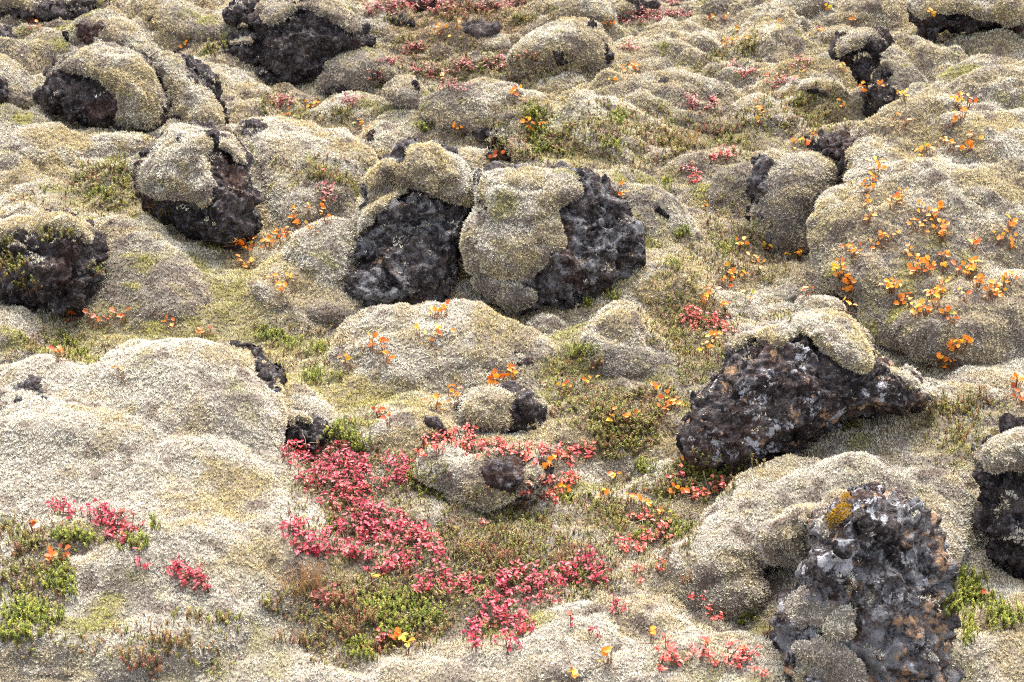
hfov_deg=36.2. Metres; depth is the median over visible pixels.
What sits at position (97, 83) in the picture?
mossy boulder
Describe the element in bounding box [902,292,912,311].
willow sprig
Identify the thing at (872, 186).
willow sprig
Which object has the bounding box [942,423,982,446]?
crowberry shrub
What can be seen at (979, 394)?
crowberry shrub
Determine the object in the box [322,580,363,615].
crowberry shrub
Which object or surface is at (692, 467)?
crowberry shrub
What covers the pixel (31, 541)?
crowberry shrub
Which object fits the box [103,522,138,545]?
berry shrub
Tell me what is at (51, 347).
willow sprig
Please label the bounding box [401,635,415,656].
willow sprig
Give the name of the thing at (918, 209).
willow sprig
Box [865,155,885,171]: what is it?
willow sprig
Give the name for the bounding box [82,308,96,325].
willow sprig
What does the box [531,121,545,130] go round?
willow sprig
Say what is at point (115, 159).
crowberry shrub
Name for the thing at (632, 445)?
crowberry shrub
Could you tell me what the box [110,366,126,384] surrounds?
willow sprig
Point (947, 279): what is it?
willow sprig
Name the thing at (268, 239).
willow sprig
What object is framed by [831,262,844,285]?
willow sprig
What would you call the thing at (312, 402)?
moss mound
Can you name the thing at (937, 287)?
willow sprig
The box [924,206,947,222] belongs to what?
willow sprig
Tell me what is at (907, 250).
willow sprig
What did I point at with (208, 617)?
crowberry shrub
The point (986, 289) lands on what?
willow sprig
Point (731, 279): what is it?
willow sprig
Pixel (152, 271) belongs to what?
moss mound
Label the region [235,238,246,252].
willow sprig
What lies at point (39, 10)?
mossy boulder
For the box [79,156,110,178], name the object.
crowberry shrub
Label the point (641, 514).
berry shrub
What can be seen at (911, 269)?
willow sprig
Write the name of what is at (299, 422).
mossy boulder
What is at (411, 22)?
lava boulder
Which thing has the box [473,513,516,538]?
crowberry shrub
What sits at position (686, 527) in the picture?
crowberry shrub
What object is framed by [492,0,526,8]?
berry shrub
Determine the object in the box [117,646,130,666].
crowberry shrub
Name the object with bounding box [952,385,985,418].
crowberry shrub
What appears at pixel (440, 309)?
willow sprig
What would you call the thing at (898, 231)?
willow sprig
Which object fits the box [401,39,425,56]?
berry shrub
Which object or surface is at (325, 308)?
moss mound
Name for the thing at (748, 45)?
crowberry shrub
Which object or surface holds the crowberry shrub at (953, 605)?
on the ground
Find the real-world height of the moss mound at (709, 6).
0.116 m
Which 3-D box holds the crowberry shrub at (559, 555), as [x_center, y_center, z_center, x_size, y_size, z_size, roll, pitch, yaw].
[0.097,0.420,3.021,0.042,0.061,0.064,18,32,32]
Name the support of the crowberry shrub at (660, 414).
on the ground
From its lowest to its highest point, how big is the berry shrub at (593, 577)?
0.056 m
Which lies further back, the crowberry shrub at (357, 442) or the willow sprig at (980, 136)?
the willow sprig at (980, 136)
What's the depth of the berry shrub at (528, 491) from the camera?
3.17 m
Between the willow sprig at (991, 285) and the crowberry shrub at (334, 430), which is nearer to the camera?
the crowberry shrub at (334, 430)
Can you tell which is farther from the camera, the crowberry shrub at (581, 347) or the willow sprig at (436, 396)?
the crowberry shrub at (581, 347)
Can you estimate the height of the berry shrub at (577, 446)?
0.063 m
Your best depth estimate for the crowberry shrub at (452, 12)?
6.46 m
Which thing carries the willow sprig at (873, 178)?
on the mossy boulder at (981, 196)
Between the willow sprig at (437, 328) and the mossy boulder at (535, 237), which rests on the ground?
the mossy boulder at (535, 237)
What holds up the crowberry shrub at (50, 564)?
on the mossy boulder at (184, 439)
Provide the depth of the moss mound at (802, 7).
6.42 m
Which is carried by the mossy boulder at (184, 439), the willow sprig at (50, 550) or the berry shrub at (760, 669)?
the willow sprig at (50, 550)
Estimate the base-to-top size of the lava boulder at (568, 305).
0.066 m
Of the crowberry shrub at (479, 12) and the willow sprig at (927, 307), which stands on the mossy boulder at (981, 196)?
the willow sprig at (927, 307)
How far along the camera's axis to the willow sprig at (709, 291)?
3.96 m
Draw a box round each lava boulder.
[0,24,20,39]
[365,129,374,141]
[386,13,407,26]
[403,19,415,26]
[460,19,502,38]
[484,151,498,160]
[559,300,580,310]
[804,128,842,185]
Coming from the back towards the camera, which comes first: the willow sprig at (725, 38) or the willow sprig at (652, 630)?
the willow sprig at (725, 38)
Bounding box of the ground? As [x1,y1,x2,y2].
[0,0,1023,681]
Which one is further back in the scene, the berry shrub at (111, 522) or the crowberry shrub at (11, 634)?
the berry shrub at (111, 522)
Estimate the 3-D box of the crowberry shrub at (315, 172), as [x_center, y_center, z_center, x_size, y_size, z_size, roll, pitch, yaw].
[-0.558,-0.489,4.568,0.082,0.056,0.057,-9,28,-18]
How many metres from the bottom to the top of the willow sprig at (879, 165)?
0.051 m
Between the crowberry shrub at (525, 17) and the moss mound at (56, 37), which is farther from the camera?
the crowberry shrub at (525, 17)
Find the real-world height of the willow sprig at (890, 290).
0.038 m
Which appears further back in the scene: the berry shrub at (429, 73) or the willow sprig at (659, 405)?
the berry shrub at (429, 73)
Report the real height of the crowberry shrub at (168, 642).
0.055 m
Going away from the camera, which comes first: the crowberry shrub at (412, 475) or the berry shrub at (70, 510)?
the berry shrub at (70, 510)
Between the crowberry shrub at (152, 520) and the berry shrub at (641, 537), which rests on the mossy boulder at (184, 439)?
the crowberry shrub at (152, 520)
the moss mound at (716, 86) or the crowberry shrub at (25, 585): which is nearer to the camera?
the crowberry shrub at (25, 585)
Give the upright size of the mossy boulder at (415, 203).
0.485 m
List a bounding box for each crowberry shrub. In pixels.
[0,233,13,255]
[0,245,28,282]
[0,509,26,540]
[0,555,23,586]
[0,586,40,627]
[0,605,32,646]
[7,274,42,295]
[9,526,48,554]
[9,578,40,597]
[10,537,32,557]
[17,595,65,640]
[33,548,77,598]
[35,221,62,242]
[41,554,59,573]
[48,519,81,546]
[51,328,78,348]
[62,220,75,237]
[67,523,103,551]
[69,168,94,187]
[69,341,88,356]
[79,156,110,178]
[84,182,118,199]
[87,260,104,277]
[104,151,129,171]
[112,171,129,188]
[113,526,150,552]
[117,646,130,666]
[124,642,162,671]
[147,511,161,530]
[148,626,171,644]
[148,653,162,680]
[158,628,191,653]
[170,606,203,619]
[188,607,229,625]
[200,241,221,250]
[203,38,221,57]
[215,30,227,48]
[221,608,242,622]
[254,320,291,344]
[255,93,274,110]
[273,627,305,644]
[274,331,303,350]
[295,361,342,384]
[301,629,323,648]
[307,162,333,181]
[308,338,330,355]
[320,413,360,443]
[322,103,353,116]
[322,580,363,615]
[329,609,361,642]
[330,170,353,183]
[340,601,386,628]
[340,633,382,660]
[344,429,371,452]
[349,585,407,624]
[353,541,373,559]
[362,632,386,656]
[372,616,413,643]
[385,583,426,610]
[391,30,416,48]
[399,458,421,490]
[400,565,419,582]
[409,597,446,628]
[413,121,433,132]
[418,483,437,497]
[435,0,464,19]
[436,491,449,501]
[448,538,475,558]
[450,0,485,19]
[465,537,500,561]
[470,5,493,22]
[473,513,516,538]
[477,580,493,599]
[482,616,494,638]
[484,541,516,567]
[491,500,525,520]
[503,527,532,547]
[510,12,535,23]
[519,503,550,532]
[520,97,547,123]
[523,537,548,555]
[525,118,548,139]
[529,136,550,156]
[548,545,575,564]
[555,490,585,503]
[557,384,574,400]
[560,340,598,358]
[563,539,592,556]
[573,391,601,411]
[577,490,597,504]
[582,294,594,307]
[585,490,618,521]
[589,355,603,369]
[593,392,634,423]
[597,135,626,148]
[598,424,633,448]
[602,286,620,300]
[603,511,635,531]
[609,105,629,128]
[617,431,648,457]
[619,406,657,437]
[632,521,656,542]
[634,455,657,475]
[648,130,686,145]
[648,398,669,423]
[654,485,674,504]
[654,557,666,571]
[660,172,672,186]
[664,253,680,269]
[665,324,688,347]
[665,513,693,538]
[668,477,690,493]
[674,218,691,238]
[674,457,702,476]
[677,343,697,359]
[681,568,693,585]
[691,469,727,482]
[694,120,712,136]
[708,48,728,62]
[710,131,737,145]
[712,238,736,257]
[714,122,737,136]
[724,458,752,474]
[731,136,756,153]
[733,35,757,55]
[737,453,765,471]
[738,608,755,625]
[762,619,774,638]
[765,306,792,322]
[780,89,812,115]
[798,107,823,126]
[843,412,862,431]
[928,388,955,421]
[941,585,970,618]
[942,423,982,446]
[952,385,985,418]
[952,562,988,597]
[958,574,1002,617]
[960,607,978,645]
[974,382,991,403]
[985,591,1023,633]
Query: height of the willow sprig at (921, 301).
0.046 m
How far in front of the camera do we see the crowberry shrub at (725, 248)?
4.25 m
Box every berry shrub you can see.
[25,18,37,28]
[45,496,84,520]
[86,496,124,526]
[100,508,144,532]
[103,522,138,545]
[132,547,151,569]
[166,553,201,583]
[179,562,212,597]
[268,93,295,108]
[278,513,314,545]
[280,438,311,462]
[286,440,338,471]
[289,525,345,558]
[292,461,345,494]
[310,583,343,612]
[314,481,369,516]
[317,168,337,202]
[319,438,370,474]
[332,458,382,493]
[332,511,377,546]
[332,538,389,563]
[340,91,364,107]
[354,492,394,528]
[355,517,405,552]
[358,0,388,12]
[362,560,395,574]
[367,0,416,15]
[367,69,386,83]
[376,448,415,476]
[376,627,399,644]
[377,55,400,65]
[379,547,418,575]
[380,462,415,487]
[382,508,430,540]
[392,525,441,560]
[396,0,444,10]
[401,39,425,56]
[409,62,448,79]
[411,574,433,597]
[415,445,426,457]
[418,538,449,566]
[421,0,468,16]
[422,428,458,454]
[425,558,450,583]
[428,570,482,599]
[438,77,473,91]
[443,422,478,449]
[453,56,488,72]
[459,427,505,461]
[461,617,484,646]
[465,600,523,629]
[467,0,503,13]
[468,626,485,651]
[476,582,529,609]
[477,518,489,526]
[482,50,506,69]
[486,436,531,459]
[490,626,524,654]
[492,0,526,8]
[495,574,530,598]
[496,557,541,582]
[499,599,535,636]
[511,440,543,462]
[519,480,551,501]
[523,570,562,599]
[526,588,563,608]
[532,441,590,466]
[537,474,554,494]
[543,486,563,506]
[545,561,583,589]
[556,464,580,486]
[560,545,613,575]
[566,609,574,627]
[571,439,596,462]
[583,564,610,589]
[587,625,600,642]
[607,14,647,26]
[608,593,629,617]
[614,533,642,554]
[620,39,639,52]
[626,6,676,20]
[626,506,653,524]
[628,525,655,548]
[629,564,644,583]
[648,518,672,541]
[653,633,689,672]
[654,554,666,575]
[659,7,693,19]
[663,0,679,5]
[665,463,684,478]
[679,161,694,175]
[679,304,705,327]
[681,92,717,113]
[681,483,710,502]
[687,165,702,185]
[687,590,705,605]
[687,636,714,661]
[691,309,727,330]
[705,604,722,622]
[708,474,724,491]
[709,144,736,162]
[711,637,751,668]
[713,315,736,336]
[727,58,739,67]
[731,644,761,661]
[735,67,757,78]
[748,663,768,679]
[765,71,796,88]
[790,54,811,68]
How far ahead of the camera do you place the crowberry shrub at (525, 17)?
6.31 m
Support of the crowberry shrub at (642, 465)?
on the ground
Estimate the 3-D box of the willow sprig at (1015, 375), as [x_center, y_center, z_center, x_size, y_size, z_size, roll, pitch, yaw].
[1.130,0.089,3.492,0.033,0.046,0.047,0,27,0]
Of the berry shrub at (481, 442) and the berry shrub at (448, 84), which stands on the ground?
the berry shrub at (481, 442)
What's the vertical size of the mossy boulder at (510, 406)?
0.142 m
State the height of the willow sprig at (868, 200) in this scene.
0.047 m
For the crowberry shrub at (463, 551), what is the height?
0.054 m
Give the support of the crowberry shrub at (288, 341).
on the ground
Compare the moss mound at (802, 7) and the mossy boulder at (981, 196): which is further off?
the moss mound at (802, 7)
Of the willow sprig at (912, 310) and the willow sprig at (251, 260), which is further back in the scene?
the willow sprig at (251, 260)
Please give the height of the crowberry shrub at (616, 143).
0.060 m
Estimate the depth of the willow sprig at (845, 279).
3.83 m
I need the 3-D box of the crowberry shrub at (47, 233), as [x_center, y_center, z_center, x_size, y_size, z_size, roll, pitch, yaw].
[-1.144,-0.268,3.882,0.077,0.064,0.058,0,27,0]
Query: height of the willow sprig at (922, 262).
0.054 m
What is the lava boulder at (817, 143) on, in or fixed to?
on the ground
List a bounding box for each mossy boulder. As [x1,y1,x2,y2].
[0,0,55,21]
[0,53,37,109]
[0,207,109,318]
[0,337,328,681]
[33,38,228,132]
[48,0,110,20]
[62,8,145,46]
[128,119,264,251]
[217,0,375,86]
[230,115,377,224]
[285,407,330,452]
[312,46,401,96]
[326,298,554,388]
[343,136,475,307]
[350,405,450,453]
[382,74,430,110]
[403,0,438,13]
[415,442,554,513]
[418,76,553,143]
[453,378,548,433]
[459,160,645,316]
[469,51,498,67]
[486,127,531,162]
[506,15,615,76]
[614,182,700,241]
[616,0,660,18]
[635,451,985,681]
[675,295,941,475]
[744,147,839,253]
[806,53,1023,369]
[828,25,897,117]
[904,0,1023,42]
[971,413,1023,579]
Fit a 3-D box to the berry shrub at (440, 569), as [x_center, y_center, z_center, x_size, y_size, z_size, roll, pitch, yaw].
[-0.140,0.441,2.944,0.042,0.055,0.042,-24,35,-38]
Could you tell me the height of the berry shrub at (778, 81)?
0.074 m
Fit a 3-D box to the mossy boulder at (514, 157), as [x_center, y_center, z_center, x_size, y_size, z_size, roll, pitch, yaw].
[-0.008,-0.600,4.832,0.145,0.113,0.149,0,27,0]
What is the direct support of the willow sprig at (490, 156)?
on the ground
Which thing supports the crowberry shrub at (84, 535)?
on the mossy boulder at (184, 439)
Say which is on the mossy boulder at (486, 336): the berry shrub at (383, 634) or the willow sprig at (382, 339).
the willow sprig at (382, 339)
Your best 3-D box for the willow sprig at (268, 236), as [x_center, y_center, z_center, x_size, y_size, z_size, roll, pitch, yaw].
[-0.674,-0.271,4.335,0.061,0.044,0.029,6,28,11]
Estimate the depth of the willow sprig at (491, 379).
3.54 m
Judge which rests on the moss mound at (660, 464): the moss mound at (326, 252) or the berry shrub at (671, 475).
the berry shrub at (671, 475)
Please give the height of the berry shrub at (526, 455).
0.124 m
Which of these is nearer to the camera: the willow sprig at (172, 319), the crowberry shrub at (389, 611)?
the crowberry shrub at (389, 611)
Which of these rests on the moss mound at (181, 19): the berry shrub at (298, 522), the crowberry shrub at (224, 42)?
the crowberry shrub at (224, 42)
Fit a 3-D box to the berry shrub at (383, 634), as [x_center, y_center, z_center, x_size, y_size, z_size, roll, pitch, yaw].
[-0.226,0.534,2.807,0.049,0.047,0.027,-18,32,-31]
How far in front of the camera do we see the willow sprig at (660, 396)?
3.52 m
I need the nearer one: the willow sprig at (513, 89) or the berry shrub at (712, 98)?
the willow sprig at (513, 89)
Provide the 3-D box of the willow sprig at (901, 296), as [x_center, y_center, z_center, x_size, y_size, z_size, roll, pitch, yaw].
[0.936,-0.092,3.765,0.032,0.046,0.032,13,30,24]
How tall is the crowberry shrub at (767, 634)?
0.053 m
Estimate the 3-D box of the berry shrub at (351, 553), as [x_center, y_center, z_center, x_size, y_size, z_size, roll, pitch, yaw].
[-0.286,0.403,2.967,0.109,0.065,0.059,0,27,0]
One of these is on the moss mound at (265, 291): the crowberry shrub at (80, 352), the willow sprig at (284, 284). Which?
the willow sprig at (284, 284)
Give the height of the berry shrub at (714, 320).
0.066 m
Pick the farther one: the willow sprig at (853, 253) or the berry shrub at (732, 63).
the berry shrub at (732, 63)
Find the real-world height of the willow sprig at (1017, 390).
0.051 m
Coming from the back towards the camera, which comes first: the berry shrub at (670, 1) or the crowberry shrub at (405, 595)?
the berry shrub at (670, 1)
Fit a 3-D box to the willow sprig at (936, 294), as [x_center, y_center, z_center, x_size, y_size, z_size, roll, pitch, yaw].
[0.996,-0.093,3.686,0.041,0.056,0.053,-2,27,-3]
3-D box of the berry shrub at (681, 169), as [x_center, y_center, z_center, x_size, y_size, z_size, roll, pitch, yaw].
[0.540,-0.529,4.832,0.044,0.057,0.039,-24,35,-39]
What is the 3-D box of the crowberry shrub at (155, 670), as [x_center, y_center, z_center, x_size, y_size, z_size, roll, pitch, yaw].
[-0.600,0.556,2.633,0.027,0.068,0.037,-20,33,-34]
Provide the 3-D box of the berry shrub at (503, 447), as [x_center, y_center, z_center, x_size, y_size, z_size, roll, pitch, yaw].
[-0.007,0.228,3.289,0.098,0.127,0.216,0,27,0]
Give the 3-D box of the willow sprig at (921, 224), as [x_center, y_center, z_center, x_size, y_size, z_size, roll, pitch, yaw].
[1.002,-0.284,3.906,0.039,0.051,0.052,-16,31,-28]
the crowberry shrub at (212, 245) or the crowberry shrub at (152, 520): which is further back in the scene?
the crowberry shrub at (212, 245)
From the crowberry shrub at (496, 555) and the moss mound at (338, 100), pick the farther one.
the moss mound at (338, 100)
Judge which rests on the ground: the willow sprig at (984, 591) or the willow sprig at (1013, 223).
the willow sprig at (984, 591)
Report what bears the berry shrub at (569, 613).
on the moss mound at (582, 646)
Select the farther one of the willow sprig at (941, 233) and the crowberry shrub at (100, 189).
the crowberry shrub at (100, 189)
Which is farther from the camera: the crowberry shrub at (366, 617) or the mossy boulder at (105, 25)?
the mossy boulder at (105, 25)
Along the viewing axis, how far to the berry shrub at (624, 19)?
6.51 m
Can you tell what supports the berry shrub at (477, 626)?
on the ground
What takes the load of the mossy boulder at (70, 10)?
on the ground
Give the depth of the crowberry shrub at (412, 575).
2.93 m
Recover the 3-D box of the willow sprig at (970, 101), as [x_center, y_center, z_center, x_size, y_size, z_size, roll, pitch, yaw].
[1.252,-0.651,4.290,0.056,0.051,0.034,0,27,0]
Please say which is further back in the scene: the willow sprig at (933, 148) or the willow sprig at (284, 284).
the willow sprig at (933, 148)
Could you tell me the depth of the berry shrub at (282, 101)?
5.51 m
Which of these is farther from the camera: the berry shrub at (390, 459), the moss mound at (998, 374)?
the moss mound at (998, 374)
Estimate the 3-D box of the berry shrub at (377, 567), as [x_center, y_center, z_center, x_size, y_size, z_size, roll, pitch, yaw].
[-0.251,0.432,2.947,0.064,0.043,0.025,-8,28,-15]
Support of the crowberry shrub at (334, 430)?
on the ground
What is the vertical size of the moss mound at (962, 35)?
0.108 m
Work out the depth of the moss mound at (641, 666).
2.66 m
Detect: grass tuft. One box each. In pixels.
[266,548,347,600]
[487,115,501,145]
[549,486,582,529]
[672,126,714,147]
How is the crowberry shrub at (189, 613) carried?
on the mossy boulder at (184, 439)
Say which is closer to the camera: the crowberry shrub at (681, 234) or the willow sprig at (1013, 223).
the willow sprig at (1013, 223)
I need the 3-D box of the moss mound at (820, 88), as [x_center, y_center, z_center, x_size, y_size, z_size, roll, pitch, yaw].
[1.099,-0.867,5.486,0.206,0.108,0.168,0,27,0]
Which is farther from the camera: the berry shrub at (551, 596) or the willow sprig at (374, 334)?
the willow sprig at (374, 334)
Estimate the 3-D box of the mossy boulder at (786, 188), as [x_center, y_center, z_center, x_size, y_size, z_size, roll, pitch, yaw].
[0.783,-0.371,4.373,0.280,0.333,0.334,0,27,0]
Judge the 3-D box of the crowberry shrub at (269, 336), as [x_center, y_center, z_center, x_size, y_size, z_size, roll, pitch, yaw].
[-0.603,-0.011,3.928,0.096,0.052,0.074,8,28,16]
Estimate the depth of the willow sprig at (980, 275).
3.70 m
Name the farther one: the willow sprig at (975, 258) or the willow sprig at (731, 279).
the willow sprig at (731, 279)
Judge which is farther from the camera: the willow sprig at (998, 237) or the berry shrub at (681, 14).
the berry shrub at (681, 14)
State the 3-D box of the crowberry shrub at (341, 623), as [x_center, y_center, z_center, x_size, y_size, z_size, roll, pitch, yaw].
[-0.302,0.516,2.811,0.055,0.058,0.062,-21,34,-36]
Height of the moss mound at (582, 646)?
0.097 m
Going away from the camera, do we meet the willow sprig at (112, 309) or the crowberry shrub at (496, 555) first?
the crowberry shrub at (496, 555)
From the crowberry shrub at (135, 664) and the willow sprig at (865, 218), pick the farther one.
the willow sprig at (865, 218)
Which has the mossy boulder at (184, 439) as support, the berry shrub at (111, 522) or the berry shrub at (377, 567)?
the berry shrub at (111, 522)
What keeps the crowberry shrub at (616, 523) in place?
on the ground
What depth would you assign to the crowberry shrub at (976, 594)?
2.92 m
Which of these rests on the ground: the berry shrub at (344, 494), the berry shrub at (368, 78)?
the berry shrub at (344, 494)
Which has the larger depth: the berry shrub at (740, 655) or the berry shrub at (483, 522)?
the berry shrub at (483, 522)
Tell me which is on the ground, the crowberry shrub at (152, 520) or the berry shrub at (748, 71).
the berry shrub at (748, 71)
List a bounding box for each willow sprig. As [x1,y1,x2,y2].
[26,517,39,534]
[35,546,55,570]
[44,543,70,562]
[48,345,72,361]
[65,310,72,324]
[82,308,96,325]
[86,314,101,328]
[98,316,109,328]
[106,307,120,328]
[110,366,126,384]
[116,307,129,330]
[161,314,179,334]
[178,36,189,47]
[195,325,219,336]
[196,327,210,337]
[224,238,249,246]
[231,254,247,268]
[233,243,252,256]
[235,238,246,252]
[242,257,253,269]
[248,236,256,247]
[259,235,277,249]
[259,237,273,251]
[266,273,277,286]
[271,227,284,240]
[275,231,285,247]
[276,282,289,301]
[282,273,292,291]
[283,226,292,238]
[288,205,299,227]
[292,218,303,229]
[301,99,312,110]
[304,220,318,237]
[306,202,312,220]
[317,199,325,216]
[319,210,331,223]
[337,353,354,371]
[352,119,362,132]
[357,126,371,141]
[360,332,384,348]
[365,342,378,354]
[367,572,379,587]
[371,406,388,417]
[375,337,388,356]
[379,349,394,368]
[380,412,400,432]
[382,627,408,653]
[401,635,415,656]
[413,323,425,339]
[422,393,453,412]
[424,306,439,319]
[426,337,441,351]
[431,324,455,338]
[433,22,450,37]
[435,307,445,318]
[438,299,449,320]
[446,388,460,410]
[448,384,461,398]
[451,18,460,32]
[452,121,468,134]
[486,153,496,161]
[486,368,509,382]
[487,371,504,384]
[493,150,504,161]
[505,361,520,380]
[510,84,524,102]
[520,116,530,131]
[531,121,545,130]
[539,455,562,475]
[548,379,571,395]
[554,482,571,495]
[562,657,578,681]
[582,375,599,388]
[592,488,608,502]
[592,646,616,675]
[597,406,617,423]
[603,17,615,31]
[605,471,620,485]
[616,408,641,432]
[617,181,631,197]
[622,64,631,74]
[624,492,636,507]
[631,61,641,73]
[637,494,651,515]
[638,381,659,398]
[641,625,662,643]
[646,506,670,522]
[655,389,675,411]
[657,403,671,418]
[665,396,684,409]
[669,482,689,496]
[696,293,708,308]
[698,340,712,358]
[705,330,721,343]
[706,286,721,304]
[716,261,737,282]
[719,301,729,315]
[720,37,728,49]
[722,275,733,290]
[734,237,743,253]
[738,270,750,282]
[740,289,756,306]
[742,236,749,250]
[749,258,765,271]
[754,111,765,123]
[755,99,762,113]
[761,241,775,262]
[770,18,781,34]
[783,251,799,261]
[785,137,809,151]
[792,248,803,260]
[793,286,813,301]
[802,137,811,150]
[803,130,817,145]
[823,3,831,10]
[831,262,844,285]
[833,257,845,277]
[834,264,856,287]
[836,98,845,109]
[838,296,861,314]
[840,243,852,251]
[842,280,853,301]
[847,247,855,261]
[852,242,870,260]
[855,179,883,194]
[858,81,868,102]
[858,194,871,208]
[860,171,877,187]
[860,208,872,225]
[862,213,876,227]
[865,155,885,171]
[865,160,887,178]
[869,238,879,250]
[873,79,884,89]
[878,230,886,251]
[879,230,899,248]
[879,277,896,292]
[881,284,898,297]
[884,279,901,298]
[886,194,901,214]
[893,187,907,205]
[893,293,904,306]
[897,112,911,133]
[898,243,918,261]
[899,88,909,101]
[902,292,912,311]
[906,218,923,235]
[907,263,917,279]
[907,307,927,319]
[910,199,925,219]
[913,253,927,273]
[913,299,923,322]
[914,142,928,155]
[915,258,929,280]
[918,144,935,157]
[918,285,939,302]
[919,255,933,275]
[919,305,932,317]
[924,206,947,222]
[924,259,935,276]
[925,208,938,221]
[926,218,949,238]
[926,289,944,312]
[927,8,936,17]
[928,277,949,290]
[930,205,945,224]
[933,229,949,244]
[935,305,954,323]
[936,250,950,265]
[937,200,943,210]
[937,352,953,369]
[938,261,951,277]
[939,110,962,132]
[939,287,950,298]
[941,359,956,373]
[943,139,959,155]
[944,311,958,326]
[944,338,957,355]
[946,339,965,353]
[949,91,967,110]
[951,260,966,280]
[954,96,962,109]
[955,335,972,356]
[957,287,971,305]
[958,107,972,119]
[959,139,972,158]
[962,93,977,109]
[962,259,978,277]
[963,264,973,280]
[966,233,982,253]
[967,132,983,156]
[968,256,980,272]
[972,273,986,291]
[981,286,1001,303]
[981,589,987,598]
[989,280,1002,297]
[991,230,1004,249]
[995,272,1008,294]
[996,220,1016,233]
[1005,214,1017,236]
[1005,270,1017,285]
[1007,233,1017,250]
[1011,372,1023,390]
[1011,382,1023,411]
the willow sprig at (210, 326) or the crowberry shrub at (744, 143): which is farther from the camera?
the crowberry shrub at (744, 143)
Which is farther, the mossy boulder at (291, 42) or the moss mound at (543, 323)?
the mossy boulder at (291, 42)
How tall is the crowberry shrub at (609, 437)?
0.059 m
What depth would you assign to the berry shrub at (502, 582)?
2.93 m
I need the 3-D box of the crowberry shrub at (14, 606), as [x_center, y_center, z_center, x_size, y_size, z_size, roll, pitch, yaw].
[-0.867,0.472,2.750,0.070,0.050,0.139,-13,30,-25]
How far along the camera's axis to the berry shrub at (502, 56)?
5.95 m
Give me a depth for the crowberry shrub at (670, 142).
5.05 m
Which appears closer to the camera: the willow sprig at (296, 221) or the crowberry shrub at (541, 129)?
the willow sprig at (296, 221)
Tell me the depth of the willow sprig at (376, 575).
2.91 m
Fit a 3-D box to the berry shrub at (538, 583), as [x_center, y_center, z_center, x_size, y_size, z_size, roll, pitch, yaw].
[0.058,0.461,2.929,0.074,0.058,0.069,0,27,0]
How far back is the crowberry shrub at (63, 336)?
3.86 m
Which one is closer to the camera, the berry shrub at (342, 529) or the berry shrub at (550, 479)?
the berry shrub at (342, 529)
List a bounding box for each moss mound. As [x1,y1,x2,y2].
[0,103,83,168]
[0,300,43,364]
[23,27,66,54]
[84,130,151,152]
[94,214,214,321]
[125,0,220,42]
[246,262,291,312]
[281,215,360,284]
[286,378,337,420]
[304,291,365,328]
[319,90,386,123]
[353,0,390,35]
[404,497,456,527]
[476,33,512,51]
[517,600,623,681]
[527,312,567,334]
[534,71,589,92]
[540,0,616,25]
[553,415,606,451]
[571,117,642,157]
[578,300,681,378]
[615,627,786,681]
[627,247,716,305]
[628,56,673,73]
[644,458,685,495]
[659,65,724,97]
[699,0,731,15]
[709,162,752,204]
[729,92,791,128]
[764,49,808,62]
[768,268,833,303]
[770,0,838,16]
[798,77,850,99]
[817,23,850,45]
[821,381,1023,488]
[837,0,906,23]
[871,59,928,99]
[943,357,1023,407]
[952,31,987,46]
[968,591,1023,681]
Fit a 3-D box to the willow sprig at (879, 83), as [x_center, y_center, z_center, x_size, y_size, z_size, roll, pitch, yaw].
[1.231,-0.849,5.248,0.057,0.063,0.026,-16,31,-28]
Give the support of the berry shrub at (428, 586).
on the ground
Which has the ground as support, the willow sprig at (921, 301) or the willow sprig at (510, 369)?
the willow sprig at (510, 369)
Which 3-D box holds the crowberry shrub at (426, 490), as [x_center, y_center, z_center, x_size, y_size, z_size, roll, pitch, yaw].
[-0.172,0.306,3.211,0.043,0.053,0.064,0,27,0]
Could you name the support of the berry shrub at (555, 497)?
on the ground
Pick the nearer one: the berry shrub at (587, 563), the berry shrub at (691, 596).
the berry shrub at (691, 596)
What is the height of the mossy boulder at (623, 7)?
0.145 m
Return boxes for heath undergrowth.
[0,0,1009,675]
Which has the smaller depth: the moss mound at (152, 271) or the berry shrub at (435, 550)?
the berry shrub at (435, 550)
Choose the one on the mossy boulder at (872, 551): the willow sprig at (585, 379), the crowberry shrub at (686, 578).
the crowberry shrub at (686, 578)
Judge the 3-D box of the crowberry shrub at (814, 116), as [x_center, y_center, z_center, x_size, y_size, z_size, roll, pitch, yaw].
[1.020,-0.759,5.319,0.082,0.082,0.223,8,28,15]
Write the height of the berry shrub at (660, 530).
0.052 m
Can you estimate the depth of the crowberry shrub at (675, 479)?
3.27 m
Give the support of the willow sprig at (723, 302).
on the ground
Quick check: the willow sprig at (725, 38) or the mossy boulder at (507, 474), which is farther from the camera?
the willow sprig at (725, 38)
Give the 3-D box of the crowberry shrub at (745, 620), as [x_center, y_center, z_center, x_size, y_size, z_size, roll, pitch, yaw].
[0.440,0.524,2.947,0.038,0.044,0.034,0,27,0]
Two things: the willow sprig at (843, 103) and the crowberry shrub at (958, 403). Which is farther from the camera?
the willow sprig at (843, 103)
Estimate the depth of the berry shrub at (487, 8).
6.55 m
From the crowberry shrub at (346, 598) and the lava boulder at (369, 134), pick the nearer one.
the crowberry shrub at (346, 598)
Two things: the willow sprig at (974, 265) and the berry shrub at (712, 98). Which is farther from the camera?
the berry shrub at (712, 98)
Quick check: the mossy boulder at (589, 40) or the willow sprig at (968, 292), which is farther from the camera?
the mossy boulder at (589, 40)
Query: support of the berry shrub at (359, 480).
on the ground
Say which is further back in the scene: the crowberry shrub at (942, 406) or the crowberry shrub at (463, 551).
the crowberry shrub at (942, 406)

